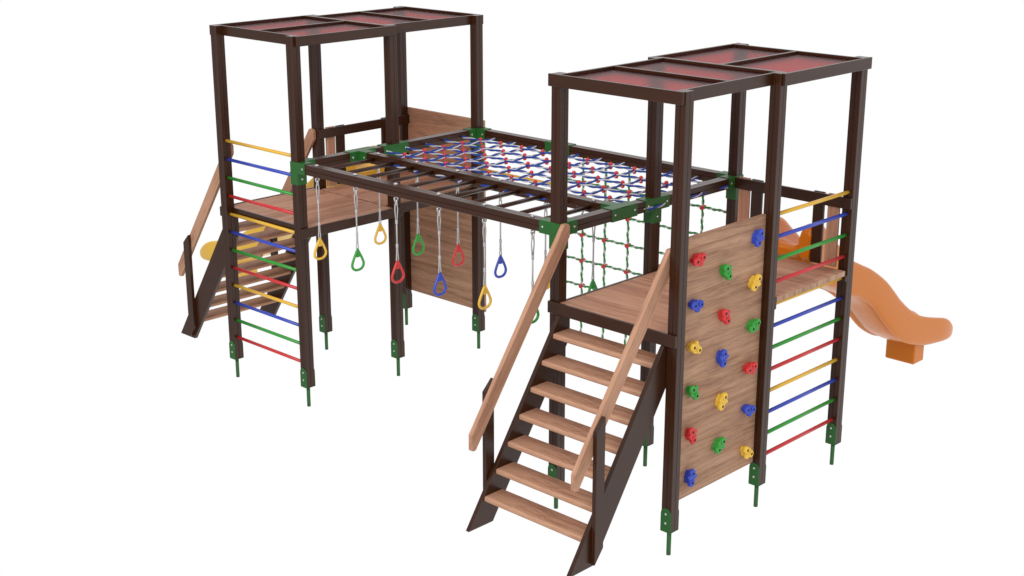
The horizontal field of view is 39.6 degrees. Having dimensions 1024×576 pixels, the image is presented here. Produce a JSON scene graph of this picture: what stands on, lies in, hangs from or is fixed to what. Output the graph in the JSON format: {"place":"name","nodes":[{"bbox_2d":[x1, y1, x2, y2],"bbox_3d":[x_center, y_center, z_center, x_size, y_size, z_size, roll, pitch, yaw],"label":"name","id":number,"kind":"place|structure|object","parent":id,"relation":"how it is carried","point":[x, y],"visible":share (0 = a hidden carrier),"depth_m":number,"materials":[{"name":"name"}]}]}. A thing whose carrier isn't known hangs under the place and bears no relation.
{"place":"outdoors","nodes":[
{"label":"outdoors","id":0,"kind":"place"},
{"bbox_2d":[209,6,484,406],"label":"playground tower","id":1,"kind":"structure","parent":0,"point":[295,211],"depth_m":13.44,"materials":[{"name":"brown wood"}]},
{"bbox_2d":[178,128,315,337],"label":"staircase","id":2,"kind":"structure","parent":1,"relation":"attached to","point":[203,301],"depth_m":14.24,"materials":[{"name":"brown wood"}]},
{"bbox_2d":[200,145,384,276],"bbox_3d":[-2.543,-0.842,15.699,2.930,1.799,0.500,16,23,41],"label":"slide","id":3,"kind":"object","parent":1,"relation":"attached to","point":[207,250],"visible":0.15,"depth_m":15.85,"materials":[{"name":"plastic"}]},
{"bbox_2d":[408,107,485,311],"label":"climbing wall","id":4,"kind":"structure","parent":1,"relation":"attached to","point":[425,263],"depth_m":14.80,"materials":[{"name":"brown wood"}]},
{"bbox_2d":[290,127,743,249],"bbox_3d":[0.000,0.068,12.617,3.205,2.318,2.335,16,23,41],"label":"overhead frame","id":5,"kind":"object","parent":1,"relation":"attached to","point":[600,212],"visible":0.73,"depth_m":11.90,"materials":[{"name":"brown wood"}]},
{"bbox_2d":[313,164,326,259],"bbox_3d":[-1.699,-0.662,12.492,0.043,0.862,0.150,16,23,41],"label":"hanging ring","id":6,"kind":"object","parent":5,"relation":"hanging from","point":[319,242],"visible":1,"depth_m":12.54,"materials":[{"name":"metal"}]},
{"bbox_2d":[351,173,364,271],"bbox_3d":[-1.328,-0.558,12.151,0.043,0.862,0.150,16,23,41],"label":"hanging ring","id":7,"kind":"object","parent":5,"relation":"hanging from","point":[357,253],"visible":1,"depth_m":12.20,"materials":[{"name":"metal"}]},
{"bbox_2d":[374,152,386,244],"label":"hanging ring","id":8,"kind":"object","parent":5,"relation":"hanging from","point":[380,228],"visible":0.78,"depth_m":13.04,"materials":[{"name":"yellow plastic"}]},
{"bbox_2d":[391,182,404,283],"bbox_3d":[-0.957,-0.453,11.811,0.043,0.862,0.150,16,23,41],"label":"hanging ring","id":9,"kind":"object","parent":5,"relation":"hanging from","point":[397,265],"visible":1,"depth_m":11.86,"materials":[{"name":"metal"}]},
{"bbox_2d":[412,161,424,254],"bbox_3d":[-0.839,-0.707,12.637,0.043,0.862,0.150,16,23,41],"label":"hanging ring","id":10,"kind":"object","parent":5,"relation":"hanging from","point":[418,238],"visible":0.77,"depth_m":12.70,"materials":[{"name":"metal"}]},
{"bbox_2d":[433,192,446,295],"bbox_3d":[-0.586,-0.348,11.470,0.043,0.862,0.150,16,23,41],"label":"hanging ring","id":11,"kind":"object","parent":5,"relation":"hanging from","point":[440,277],"visible":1,"depth_m":11.52,"materials":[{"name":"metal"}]},
{"bbox_2d":[452,169,464,266],"bbox_3d":[-0.468,-0.602,12.297,0.043,0.862,0.150,16,23,41],"label":"hanging ring","id":12,"kind":"object","parent":5,"relation":"hanging from","point":[458,249],"visible":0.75,"depth_m":12.35,"materials":[{"name":"red plastic"}]},
{"bbox_2d":[478,203,491,309],"bbox_3d":[-0.214,-0.243,11.129,0.043,0.862,0.150,16,23,41],"label":"hanging ring","id":13,"kind":"object","parent":5,"relation":"hanging from","point":[485,290],"visible":1,"depth_m":11.18,"materials":[{"name":"yellow plastic"}]},
{"bbox_2d":[494,178,506,277],"bbox_3d":[-0.097,-0.497,11.956,0.043,0.862,0.150,16,23,41],"label":"hanging ring","id":14,"kind":"object","parent":5,"relation":"hanging from","point":[500,260],"visible":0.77,"depth_m":12.01,"materials":[{"name":"blue plastic"}]},
{"bbox_2d":[479,168,550,184],"bbox_3d":[0.055,-1.075,13.824,1.027,0.038,0.038,16,23,41],"label":"horizontal bar","id":15,"kind":"object","parent":5,"relation":"attached to","point":[508,174],"visible":0.26,"depth_m":13.83,"materials":[{"name":"yellow"}]},
{"bbox_2d":[530,214,539,323],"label":"hanging ring","id":16,"kind":"object","parent":5,"relation":"hanging from","point":[532,281],"visible":0.56,"depth_m":10.75,"materials":[{"name":"metal"}]},
{"bbox_2d":[543,188,549,289],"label":"hanging ring","id":17,"kind":"object","parent":5,"relation":"hanging from","point":[545,251],"visible":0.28,"depth_m":11.62,"materials":[{"name":"yellow plastic"}]},
{"bbox_2d":[387,136,727,209],"bbox_3d":[0.242,-1.031,12.461,3.138,0.066,1.574,16,23,41],"label":"rope net","id":18,"kind":"object","parent":5,"relation":"attached to","point":[547,161],"visible":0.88,"depth_m":12.56,"materials":[{"name":"blue fabric"}]},
{"bbox_2d":[587,198,597,291],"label":"hanging ring","id":19,"kind":"object","parent":5,"relation":"hanging from","point":[593,285],"visible":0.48,"depth_m":11.30,"materials":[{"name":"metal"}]},
{"bbox_2d":[566,158,725,344],"bbox_3d":[1.169,-0.225,12.963,1.920,1.795,0.076,16,23,41],"label":"climbing net","id":20,"kind":"object","parent":5,"relation":"hanging from","point":[702,207],"visible":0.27,"depth_m":13.15,"materials":[{"name":"green fabric"}]},
{"bbox_2d":[0,0,1023,575],"label":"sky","id":21,"kind":"structure","parent":0,"point":[132,444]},
{"bbox_2d":[548,43,871,554],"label":"playground tower","id":22,"kind":"structure","parent":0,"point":[683,81],"depth_m":10.70,"materials":[{"name":"brown wood"}]},
{"bbox_2d":[466,223,669,575],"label":"staircase","id":23,"kind":"structure","parent":22,"relation":"attached to","point":[600,501],"depth_m":10.18,"materials":[{"name":"brown wood"}]},
{"bbox_2d":[679,214,765,499],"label":"climbing wall","id":24,"kind":"structure","parent":22,"relation":"attached to","point":[724,297],"depth_m":10.41,"materials":[{"name":"brown wood"}]},
{"bbox_2d":[778,217,952,363],"bbox_3d":[3.258,-0.002,12.967,0.500,1.799,2.930,16,23,41],"label":"slide","id":25,"kind":"object","parent":22,"relation":"attached to","point":[879,307],"visible":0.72,"depth_m":12.96,"materials":[{"name":"orange plastic"}]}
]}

